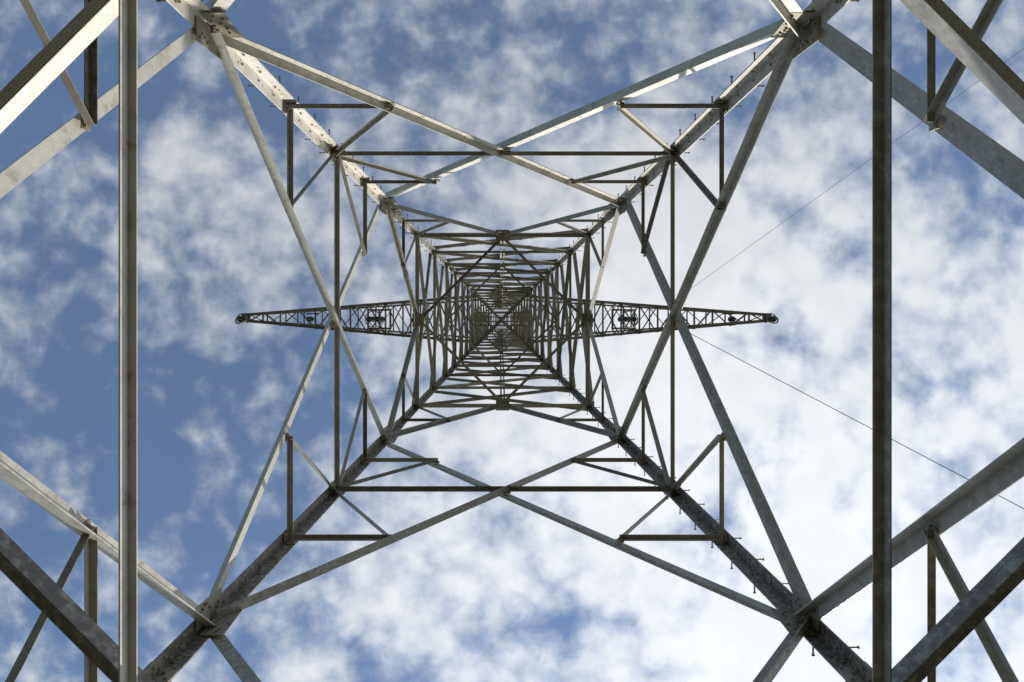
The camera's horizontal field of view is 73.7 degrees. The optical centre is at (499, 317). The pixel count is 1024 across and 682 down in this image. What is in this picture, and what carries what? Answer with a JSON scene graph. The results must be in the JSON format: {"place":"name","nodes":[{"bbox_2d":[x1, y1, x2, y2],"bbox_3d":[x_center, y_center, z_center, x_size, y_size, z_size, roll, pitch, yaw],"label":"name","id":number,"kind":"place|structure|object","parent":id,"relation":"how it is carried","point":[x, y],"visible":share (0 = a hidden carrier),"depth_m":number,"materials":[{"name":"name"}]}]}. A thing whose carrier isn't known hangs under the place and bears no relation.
{"place":"outdoors","nodes":[
{"label":"outdoors","id":0,"kind":"place"},
{"bbox_2d":[0,0,1023,681],"label":"sky","id":1,"kind":"structure","parent":0,"point":[498,589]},
{"bbox_3d":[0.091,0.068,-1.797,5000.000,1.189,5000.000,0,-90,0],"label":"ground","id":2,"kind":"structure","parent":0,"visible":0},
{"bbox_2d":[0,0,1023,681],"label":"electricity pylon","id":3,"kind":"object","parent":2,"relation":"on","point":[798,612],"visible":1,"depth_m":9.06,"materials":[{"name":"metal"}]},
{"bbox_2d":[665,320,1023,508],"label":"overhead wire","id":4,"kind":"object","parent":3,"relation":"attached to","point":[846,415],"visible":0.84,"depth_m":31.62,"materials":[{"name":"metal"}]},
{"bbox_2d":[667,48,1023,305],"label":"overhead wire","id":5,"kind":"object","parent":3,"relation":"attached to","point":[846,176],"visible":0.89,"depth_m":31.90,"materials":[{"name":"metal"}]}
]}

